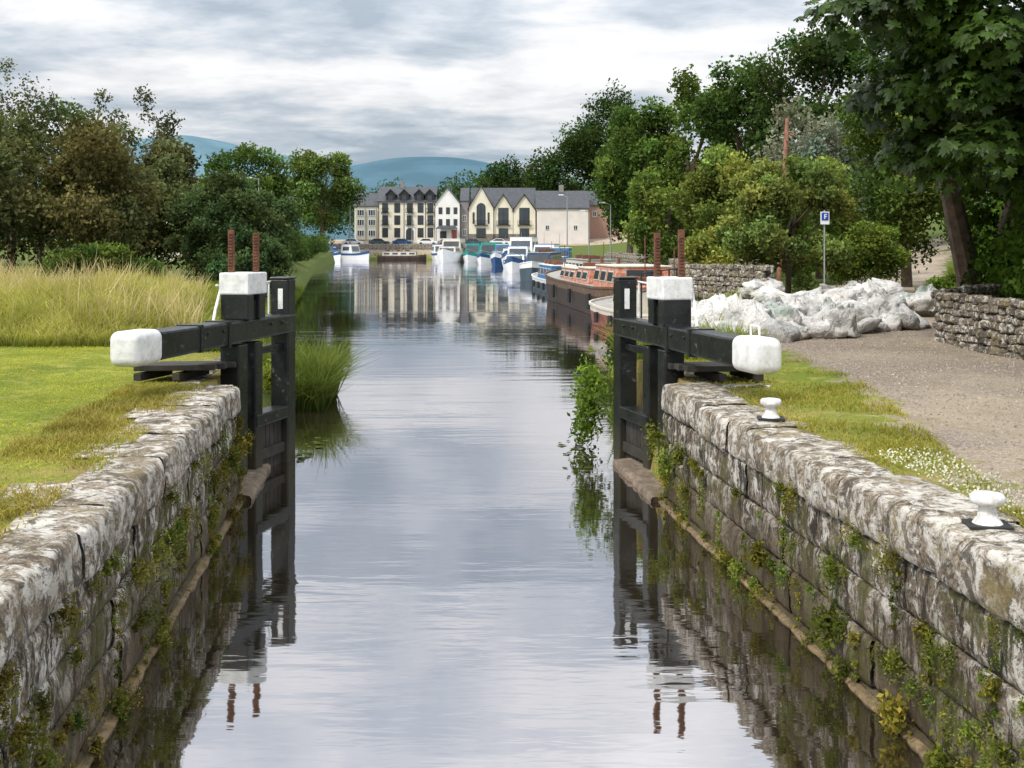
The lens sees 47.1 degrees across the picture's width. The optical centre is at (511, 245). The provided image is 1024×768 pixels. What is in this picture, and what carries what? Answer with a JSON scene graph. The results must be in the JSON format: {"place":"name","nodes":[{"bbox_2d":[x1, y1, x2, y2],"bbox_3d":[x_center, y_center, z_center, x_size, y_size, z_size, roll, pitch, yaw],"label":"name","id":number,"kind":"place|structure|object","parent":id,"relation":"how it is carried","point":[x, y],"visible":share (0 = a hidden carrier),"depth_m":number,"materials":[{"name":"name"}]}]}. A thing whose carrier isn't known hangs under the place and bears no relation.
{"place":"outdoors","nodes":[
{"label":"outdoors","id":0,"kind":"place"},
{"bbox_2d":[0,380,210,542],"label":"coping edge grass","id":1,"kind":"structure","parent":0,"point":[82,424],"depth_m":9.85,"materials":[{"name":"plant"}]},
{"bbox_2d":[0,263,220,347],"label":"meadow grass","id":2,"kind":"structure","parent":0,"point":[25,328],"depth_m":21.61,"materials":[{"name":"plant"}]},
{"bbox_2d":[22,135,353,184],"bbox_3d":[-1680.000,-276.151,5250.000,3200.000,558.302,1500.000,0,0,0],"label":"distant hill","id":3,"kind":"structure","parent":0,"point":[204,146],"depth_m":5524.92,"materials":[{"name":"blue"}]},
{"bbox_2d":[238,463,270,501],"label":"gate sill","id":4,"kind":"structure","parent":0,"point":[253,482],"depth_m":14.54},
{"bbox_2d":[281,157,585,239],"bbox_3d":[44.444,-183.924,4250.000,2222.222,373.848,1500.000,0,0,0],"label":"distant hill","id":5,"kind":"structure","parent":0,"point":[423,171],"depth_m":4296.40,"materials":[{"name":"blue"}]},
{"bbox_2d":[89,260,927,767],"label":"canal water","id":6,"kind":"structure","parent":0,"point":[437,550],"depth_m":9.87,"materials":[{"name":"liquid"}]},
{"bbox_2d":[341,244,369,259],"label":"motor cruiser","id":7,"kind":"object","parent":6,"relation":"on","point":[350,251],"visible":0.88,"depth_m":235.42,"materials":[{"name":"white plastic"}]},
{"bbox_2d":[377,250,426,259],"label":"dark narrowboat","id":8,"kind":"object","parent":6,"relation":"on","point":[398,255],"visible":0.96,"depth_m":239.69,"materials":[{"name":"grey paint"}]},
{"bbox_2d":[296,437,597,467],"bbox_3d":[-1.108,2.989,17.048,4.711,0.010,2.255,0,0,5],"label":"floating pondweed","id":9,"kind":"object","parent":6,"relation":"on","point":[316,442],"visible":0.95,"depth_m":16.88,"materials":[{"name":"green plant"}]},
{"bbox_2d":[437,239,465,262],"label":"motor cruiser","id":10,"kind":"object","parent":6,"relation":"on","point":[450,250],"visible":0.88,"depth_m":207.01,"materials":[{"name":"white plastic"}]},
{"bbox_2d":[462,243,480,261],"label":"motor cruiser","id":11,"kind":"object","parent":6,"relation":"on","point":[471,250],"visible":0.59,"depth_m":209.83,"materials":[{"name":"plastic"}]},
{"bbox_2d":[476,242,502,264],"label":"motor cruiser","id":12,"kind":"object","parent":6,"relation":"on","point":[486,250],"visible":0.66,"depth_m":185.03,"materials":[{"name":"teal plastic"}]},
{"bbox_2d":[490,244,508,265],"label":"motor cruiser","id":13,"kind":"object","parent":6,"relation":"on","point":[495,258],"visible":0.46,"depth_m":166.91,"materials":[{"name":"blue plastic"}]},
{"bbox_2d":[503,246,529,272],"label":"motor cruiser","id":14,"kind":"object","parent":6,"relation":"on","point":[515,256],"visible":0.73,"depth_m":127.84,"materials":[{"name":"white plastic"}]},
{"bbox_2d":[500,237,537,268],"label":"motor cruiser","id":15,"kind":"object","parent":6,"relation":"on","point":[524,241],"visible":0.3,"depth_m":153.71,"materials":[{"name":"white plastic"}]},
{"bbox_2d":[519,241,563,281],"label":"blue narrowboat","id":16,"kind":"object","parent":6,"relation":"on","point":[529,266],"visible":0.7,"depth_m":102.70,"materials":[{"name":"metal"}]},
{"bbox_2d":[531,245,576,292],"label":"moored narrowboat","id":17,"kind":"object","parent":6,"relation":"on","point":[539,280],"visible":0.39,"depth_m":76.26,"materials":[{"name":"blue metal"}]},
{"bbox_2d":[565,242,616,265],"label":"moored narrowboat","id":18,"kind":"object","parent":6,"relation":"on","point":[578,260],"visible":0.2,"depth_m":77.87,"materials":[{"name":"grey paint"}]},
{"bbox_2d":[545,235,671,314],"bbox_3d":[4.400,1.450,57.754,4.079,3.700,22.652,0,0,-6],"label":"canal barge","id":19,"kind":"object","parent":6,"relation":"on","point":[578,288],"visible":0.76,"depth_m":53.20,"materials":[{"name":"red metal"}]},
{"bbox_2d":[560,270,653,281],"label":"windows","id":20,"kind":"structure","parent":19,"relation":"in","point":[628,272],"depth_m":49.75,"materials":[{"name":"black glass"}]},
{"bbox_2d":[589,248,674,330],"bbox_3d":[4.649,1.700,41.853,2.978,3.200,8.858,0,0,-8],"label":"red work boat","id":21,"kind":"object","parent":6,"relation":"on","point":[601,309],"visible":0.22,"depth_m":42.38,"materials":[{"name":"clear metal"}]},
{"bbox_2d":[0,212,1023,530],"bbox_3d":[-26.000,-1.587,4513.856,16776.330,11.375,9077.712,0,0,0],"label":"ground","id":22,"kind":"structure","parent":0,"point":[600,246],"depth_m":13.93,"materials":[{"name":"green plant"}]},
{"bbox_2d":[0,114,55,264],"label":"willow tree","id":23,"kind":"object","parent":22,"relation":"on","point":[8,215],"visible":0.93,"depth_m":44.03,"materials":[{"name":"green plant"}]},
{"bbox_2d":[0,56,61,272],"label":"birch tree","id":24,"kind":"object","parent":22,"relation":"on","point":[32,101],"visible":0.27,"depth_m":62.08,"materials":[{"name":"green plant"}]},
{"bbox_2d":[0,87,133,272],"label":"willow tree","id":25,"kind":"object","parent":22,"relation":"on","point":[26,129],"visible":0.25,"depth_m":58.55,"materials":[{"name":"green plant"}]},
{"bbox_2d":[0,162,143,261],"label":"bank woodland","id":26,"kind":"object","parent":22,"relation":"on","point":[5,249],"visible":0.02,"depth_m":89.56,"materials":[{"name":"green plant"}]},
{"bbox_2d":[0,115,169,272],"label":"willow tree","id":27,"kind":"object","parent":22,"relation":"on","point":[96,163],"visible":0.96,"depth_m":44.87,"materials":[{"name":"green plant"}]},
{"bbox_2d":[28,239,166,280],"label":"hawthorn bush","id":28,"kind":"object","parent":22,"relation":"on","point":[84,253],"visible":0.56,"depth_m":36.77,"materials":[{"name":"green plant"}]},
{"bbox_2d":[0,245,211,329],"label":"meadow seed heads","id":29,"kind":"object","parent":22,"relation":"on","point":[173,304],"visible":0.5,"depth_m":22.76,"materials":[{"name":"plant"}]},
{"bbox_2d":[0,344,219,485],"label":"lawn grass","id":30,"kind":"structure","parent":22,"relation":"on","point":[57,352],"depth_m":13.91,"materials":[{"name":"plant"}]},
{"bbox_2d":[0,385,240,674],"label":"coping stones","id":31,"kind":"object","parent":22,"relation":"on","point":[77,533],"visible":0.94,"depth_m":7.47,"materials":[{"name":"stone"}]},
{"bbox_2d":[61,122,207,269],"bbox_3d":[-17.485,-1.939,56.314,6.908,7.978,6.296,0,0,0],"label":"willow tree","id":32,"kind":"object","parent":22,"relation":"on","point":[168,159],"visible":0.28,"depth_m":55.02,"materials":[{"name":"green plant"}]},
{"bbox_2d":[94,83,184,257],"bbox_3d":[-19.164,-3.104,59.715,4.872,10.319,4.848,0,0,0],"label":"birch tree","id":33,"kind":"object","parent":22,"relation":"on","point":[166,125],"visible":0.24,"depth_m":59.81,"materials":[{"name":"green plant"}]},
{"bbox_2d":[88,471,213,674],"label":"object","id":34,"kind":"object","parent":22,"relation":"on","point":[111,600],"depth_m":7.97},
{"bbox_2d":[0,416,241,767],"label":"wall blocks","id":35,"kind":"structure","parent":34,"relation":"attached to","point":[41,655],"depth_m":7.37,"materials":[{"name":"stone"}]},
{"bbox_2d":[0,412,258,767],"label":"wall weeds","id":36,"kind":"object","parent":35,"relation":"attached to","point":[172,533],"depth_m":7.64,"materials":[{"name":"green plant"}]},
{"bbox_2d":[78,500,242,767],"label":"waterline ledge","id":37,"kind":"object","parent":35,"relation":"attached to","point":[108,726],"visible":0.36,"depth_m":8.47,"materials":[{"name":"stone"}]},
{"bbox_2d":[126,357,232,387],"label":"gate recess wall","id":38,"kind":"structure","parent":22,"relation":"on","point":[199,379],"depth_m":14.36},
{"bbox_2d":[142,180,243,279],"bbox_3d":[-14.695,-0.690,54.808,4.747,4.830,4.917,0,0,28],"label":"hawthorn bush","id":39,"kind":"object","parent":22,"relation":"on","point":[171,208],"visible":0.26,"depth_m":53.92,"materials":[{"name":"green plant"}]},
{"bbox_2d":[110,230,296,473],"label":"lock gate","id":40,"kind":"structure","parent":22,"relation":"on","point":[245,321],"depth_m":15.04,"materials":[{"name":"black paint"}]},
{"bbox_2d":[179,279,270,386],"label":"bank grass","id":41,"kind":"structure","parent":22,"relation":"on","point":[214,283],"depth_m":32.04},
{"bbox_2d":[163,168,304,280],"bbox_3d":[-12.118,-0.781,51.107,6.188,5.086,5.769,0,0,0],"label":"hawthorn bush","id":42,"kind":"object","parent":22,"relation":"on","point":[220,206],"visible":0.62,"depth_m":50.09,"materials":[{"name":"green plant"}]},
{"bbox_2d":[192,229,297,296],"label":"hawthorn bush","id":43,"kind":"object","parent":22,"relation":"on","point":[273,259],"visible":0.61,"depth_m":45.35,"materials":[{"name":"green plant"}]},
{"bbox_2d":[198,141,296,215],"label":"oak tree","id":44,"kind":"object","parent":22,"relation":"on","point":[244,155],"visible":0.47,"depth_m":148.77,"materials":[{"name":"green plant"}]},
{"bbox_2d":[215,214,334,267],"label":"bank scrub","id":45,"kind":"object","parent":22,"relation":"on","point":[311,246],"visible":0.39,"depth_m":122.71,"materials":[{"name":"green plant"}]},
{"bbox_2d":[254,333,384,411],"bbox_3d":[-4.066,2.388,22.775,3.472,1.474,4.932,0,0,0],"label":"reed clump","id":46,"kind":"object","parent":22,"relation":"on","point":[319,375],"visible":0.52,"depth_m":21.86,"materials":[{"name":"green plant"}]},
{"bbox_2d":[285,147,370,235],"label":"lime tree","id":47,"kind":"object","parent":22,"relation":"on","point":[314,167],"visible":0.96,"depth_m":235.21,"materials":[{"name":"green plant"}]},
{"bbox_2d":[354,207,377,240],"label":"walls","id":48,"kind":"structure","parent":22,"relation":"on","point":[365,222],"depth_m":253.00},
{"bbox_2d":[353,193,377,206],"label":"roof","id":49,"kind":"structure","parent":48,"relation":"on","point":[370,200],"depth_m":254.31,"materials":[{"name":"stone"}]},
{"bbox_2d":[356,208,376,239],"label":"bays","id":50,"kind":"object","parent":48,"relation":"attached to","point":[363,228],"visible":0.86,"depth_m":252.40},
{"bbox_2d":[379,199,436,241],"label":"walls","id":51,"kind":"structure","parent":22,"relation":"on","point":[390,226],"depth_m":252.00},
{"bbox_2d":[382,195,432,239],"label":"window frames","id":52,"kind":"structure","parent":51,"relation":"attached to","point":[408,215],"depth_m":251.92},
{"bbox_2d":[383,195,432,238],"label":"windows","id":53,"kind":"structure","parent":52,"relation":"in","point":[409,231],"depth_m":251.90,"materials":[{"name":"black glass"}]},
{"bbox_2d":[377,187,438,201],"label":"roof","id":54,"kind":"structure","parent":51,"relation":"on","point":[383,191],"depth_m":255.09,"materials":[{"name":"stone"}]},
{"bbox_2d":[386,190,434,199],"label":"dormers","id":55,"kind":"object","parent":51,"relation":"attached to","point":[418,192],"visible":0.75,"depth_m":251.90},
{"bbox_2d":[263,322,612,448],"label":"bankside plants","id":56,"kind":"object","parent":22,"relation":"on","point":[590,382],"visible":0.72,"depth_m":17.17,"materials":[{"name":"green plant"}]},
{"bbox_2d":[435,188,459,240],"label":"walls","id":57,"kind":"structure","parent":22,"relation":"on","point":[447,198],"depth_m":251.40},
{"bbox_2d":[460,193,469,240],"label":"walls","id":58,"kind":"structure","parent":22,"relation":"on","point":[464,206],"depth_m":252.50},
{"bbox_2d":[467,185,536,241],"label":"gabled waterfront apartments","id":59,"kind":"structure","parent":22,"relation":"on","point":[505,214],"depth_m":251.32,"materials":[{"name":"paint"}]},
{"bbox_2d":[473,204,528,236],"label":"windows","id":60,"kind":"structure","parent":59,"relation":"in","point":[480,208],"depth_m":251.22,"materials":[{"name":"black glass"}]},
{"bbox_2d":[473,203,529,237],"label":"window frames","id":61,"kind":"structure","parent":59,"relation":"in","point":[479,203],"depth_m":251.28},
{"bbox_2d":[474,154,535,187],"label":"oak tree","id":62,"kind":"object","parent":22,"relation":"on","point":[504,177],"visible":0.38,"depth_m":296.04,"materials":[{"name":"green plant"}]},
{"bbox_2d":[161,166,939,238],"bbox_3d":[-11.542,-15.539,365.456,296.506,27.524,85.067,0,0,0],"label":"distant woodland","id":63,"kind":"object","parent":22,"relation":"on","point":[456,190],"visible":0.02,"depth_m":354.77,"materials":[{"name":"green plant"}]},
{"bbox_2d":[519,129,597,220],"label":"oak tree","id":64,"kind":"object","parent":22,"relation":"on","point":[551,168],"visible":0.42,"depth_m":279.76,"materials":[{"name":"green plant"}]},
{"bbox_2d":[535,185,589,243],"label":"long rendered warehouse","id":65,"kind":"structure","parent":22,"relation":"on","point":[551,215],"depth_m":250.00,"materials":[{"name":"paint"}]},
{"bbox_2d":[550,77,642,190],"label":"oak tree","id":66,"kind":"object","parent":22,"relation":"on","point":[592,134],"visible":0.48,"depth_m":275.93,"materials":[{"name":"green plant"}]},
{"bbox_2d":[588,206,621,238],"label":"walls","id":67,"kind":"structure","parent":22,"relation":"on","point":[598,227],"depth_m":256.00,"materials":[{"name":"brick"}]},
{"bbox_2d":[590,104,656,252],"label":"oak tree","id":68,"kind":"object","parent":22,"relation":"on","point":[615,224],"visible":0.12,"depth_m":169.74,"materials":[{"name":"green plant"}]},
{"bbox_2d":[589,95,690,253],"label":"ash tree","id":69,"kind":"object","parent":22,"relation":"on","point":[616,162],"visible":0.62,"depth_m":111.17,"materials":[{"name":"green plant"}]},
{"bbox_2d":[604,252,677,275],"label":"wall stones","id":70,"kind":"object","parent":22,"relation":"on","point":[629,258],"depth_m":98.80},
{"bbox_2d":[619,170,698,264],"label":"ash tree","id":71,"kind":"object","parent":22,"relation":"on","point":[647,221],"visible":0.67,"depth_m":73.28,"materials":[{"name":"green plant"}]},
{"bbox_2d":[634,64,734,229],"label":"ash tree","id":72,"kind":"object","parent":22,"relation":"on","point":[673,153],"visible":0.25,"depth_m":103.88,"materials":[{"name":"green plant"}]},
{"bbox_2d":[594,286,780,386],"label":"bank grass","id":73,"kind":"structure","parent":22,"relation":"on","point":[727,330],"depth_m":17.96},
{"bbox_2d":[612,229,780,469],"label":"lock gate","id":74,"kind":"structure","parent":22,"relation":"on","point":[666,324],"depth_m":14.76,"materials":[{"name":"black paint"}]},
{"bbox_2d":[640,357,772,387],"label":"gate recess wall","id":75,"kind":"structure","parent":22,"relation":"on","point":[719,384],"depth_m":13.79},
{"bbox_2d":[675,226,739,300],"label":"elder bush","id":76,"kind":"object","parent":22,"relation":"on","point":[700,249],"visible":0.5,"depth_m":42.38,"materials":[{"name":"green plant"}]},
{"bbox_2d":[666,142,756,254],"bbox_3d":[10.712,-2.163,62.002,5.301,6.859,5.453,0,0,0],"label":"hazel bush","id":77,"kind":"object","parent":22,"relation":"on","point":[709,183],"visible":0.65,"depth_m":61.57,"materials":[{"name":"green plant"}]},
{"bbox_2d":[685,263,773,298],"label":"wall stones","id":78,"kind":"object","parent":22,"relation":"on","point":[713,283],"depth_m":37.82,"materials":[{"name":"stone"}]},
{"bbox_2d":[691,51,790,256],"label":"oak tree","id":79,"kind":"object","parent":22,"relation":"on","point":[722,104],"visible":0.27,"depth_m":93.43,"materials":[{"name":"green plant"}]},
{"bbox_2d":[637,218,844,278],"bbox_3d":[14.675,0.072,91.907,5.740,3.054,87.479,0,0,2],"label":"bank scrub","id":80,"kind":"object","parent":22,"relation":"on","point":[811,269],"visible":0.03,"depth_m":49.28,"materials":[{"name":"green plant"}]},
{"bbox_2d":[713,153,855,293],"bbox_3d":[8.719,-0.485,38.129,4.504,5.083,4.821,0,0,0],"label":"elder bush","id":81,"kind":"object","parent":22,"relation":"on","point":[767,227],"visible":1,"depth_m":37.04,"materials":[{"name":"green plant"}]},
{"bbox_2d":[776,118,793,280],"bbox_3d":[10.209,-1.375,43.968,0.692,6.758,0.237,0,0,0],"label":"leaning utility pole","id":82,"kind":"object","parent":22,"relation":"on","point":[786,133],"visible":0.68,"depth_m":43.94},
{"bbox_2d":[737,20,872,177],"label":"oak tree","id":83,"kind":"object","parent":22,"relation":"on","point":[816,62],"visible":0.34,"depth_m":86.48,"materials":[{"name":"green plant"}]},
{"bbox_2d":[691,276,936,342],"bbox_3d":[7.628,1.578,28.492,7.222,1.392,17.852,0,0,22],"label":"sandbag pile","id":84,"kind":"object","parent":22,"relation":"on","point":[853,309],"visible":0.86,"depth_m":22.77,"materials":[{"name":"fabric"}]},
{"bbox_2d":[750,89,878,278],"bbox_3d":[15.204,-2.890,58.144,6.342,9.865,6.265,0,0,45],"label":"willow tree","id":85,"kind":"object","parent":22,"relation":"on","point":[825,142],"visible":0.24,"depth_m":57.25,"materials":[{"name":"green plant"}]},
{"bbox_2d":[779,153,867,264],"bbox_3d":[13.281,-1.468,52.050,4.628,5.271,4.768,0,0,0],"label":"elder bush","id":86,"kind":"object","parent":22,"relation":"on","point":[834,165],"visible":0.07,"depth_m":50.68,"materials":[{"name":"green plant"}]},
{"bbox_2d":[668,425,1012,718],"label":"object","id":87,"kind":"object","parent":22,"relation":"on","point":[873,642],"depth_m":7.89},
{"bbox_2d":[663,412,1023,767],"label":"wall blocks","id":88,"kind":"structure","parent":87,"relation":"attached to","point":[863,599],"depth_m":7.86,"materials":[{"name":"stone"}]},
{"bbox_2d":[660,500,935,757],"bbox_3d":[2.420,3.135,7.434,0.194,0.364,12.942,0,0,-6],"label":"waterline ledge","id":89,"kind":"object","parent":88,"relation":"attached to","point":[864,695],"visible":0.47,"depth_m":8.64,"materials":[{"name":"stone"}]},
{"bbox_2d":[640,415,1023,767],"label":"wall weeds","id":90,"kind":"object","parent":88,"relation":"attached to","point":[889,710],"depth_m":7.39,"materials":[{"name":"green plant"}]},
{"bbox_2d":[661,383,1023,632],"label":"coping stones","id":91,"kind":"object","parent":88,"relation":"on","point":[947,547],"visible":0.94,"depth_m":7.92,"materials":[{"name":"stone"}]},
{"bbox_2d":[757,398,784,421],"bbox_3d":[2.400,1.518,10.900,0.245,0.207,0.201,0,0,6],"label":"mooring bollard","id":92,"kind":"object","parent":91,"relation":"on","point":[770,414],"visible":1,"depth_m":10.84,"materials":[{"name":"white metal"}]},
{"bbox_2d":[961,490,1013,530],"bbox_3d":[2.730,1.518,6.750,0.245,0.207,0.201,0,0,6],"label":"mooring bollard","id":93,"kind":"object","parent":91,"relation":"on","point":[988,503],"visible":1,"depth_m":6.70,"materials":[{"name":"white metal"}]},
{"bbox_2d":[684,349,1023,527],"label":"verge grass","id":94,"kind":"structure","parent":22,"relation":"on","point":[887,441],"depth_m":10.59,"materials":[{"name":"plant"}]},
{"bbox_2d":[817,220,914,286],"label":"privet bush","id":95,"kind":"object","parent":22,"relation":"on","point":[867,240],"visible":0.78,"depth_m":41.65,"materials":[{"name":"green plant"}]},
{"bbox_2d":[827,41,925,249],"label":"oak tree","id":96,"kind":"object","parent":22,"relation":"on","point":[858,63],"visible":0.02,"depth_m":82.91,"materials":[{"name":"green plant"}]},
{"bbox_2d":[781,320,1023,495],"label":"towpath loose stones","id":97,"kind":"object","parent":22,"relation":"on","point":[938,394],"visible":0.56,"depth_m":14.93,"materials":[{"name":"gravel"}]},
{"bbox_2d":[836,71,972,286],"bbox_3d":[16.016,-2.806,47.137,6.137,9.735,6.268,0,0,0],"label":"ash tree","id":98,"kind":"object","parent":22,"relation":"on","point":[903,215],"visible":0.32,"depth_m":46.31,"materials":[{"name":"green plant"}]},
{"bbox_2d":[793,0,1023,286],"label":"horse chestnut tree","id":99,"kind":"object","parent":22,"relation":"on","point":[968,55],"visible":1,"depth_m":18.05,"materials":[{"name":"green plant"}]},
{"bbox_2d":[913,272,955,292],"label":"privet bush","id":100,"kind":"object","parent":22,"relation":"on","point":[938,283],"visible":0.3,"depth_m":30.29,"materials":[{"name":"green plant"}]},
{"bbox_2d":[877,446,1023,513],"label":"clover flowers","id":101,"kind":"object","parent":22,"relation":"on","point":[963,480],"visible":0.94,"depth_m":8.18,"materials":[{"name":"white plant"}]},
{"bbox_2d":[935,123,1022,285],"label":"ivy on trunk","id":102,"kind":"object","parent":22,"relation":"on","point":[985,218],"visible":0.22,"depth_m":22.15,"materials":[{"name":"green plant"}]},
{"bbox_2d":[940,300,1023,352],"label":"stone wall","id":103,"kind":"structure","parent":22,"relation":"on","point":[952,324],"depth_m":18.52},
{"bbox_2d":[931,290,1023,359],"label":"wall stones","id":104,"kind":"object","parent":103,"relation":"on","point":[996,338],"depth_m":18.41,"materials":[{"name":"stone"}]},
{"bbox_2d":[951,163,1023,299],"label":"garden hedge","id":105,"kind":"object","parent":22,"relation":"on","point":[1009,248],"visible":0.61,"depth_m":20.77,"materials":[{"name":"green plant"}]},
{"bbox_2d":[0,0,1023,202],"label":"sky","id":106,"kind":"structure","parent":0,"point":[367,81],"materials":[{"name":"white"}]},
{"bbox_2d":[613,458,666,501],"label":"gate sill","id":107,"kind":"structure","parent":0,"point":[643,480],"depth_m":14.87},
{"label":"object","id":108,"kind":"object","parent":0,"visible":0},
{"bbox_2d":[940,283,1013,297],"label":"wall stones","id":109,"kind":"object","parent":108,"relation":"on","point":[987,289],"depth_m":20.83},
{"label":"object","id":110,"kind":"object","parent":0,"visible":0},
{"bbox_2d":[331,244,465,249],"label":"wall stones","id":111,"kind":"object","parent":110,"relation":"on","point":[391,247],"depth_m":245.55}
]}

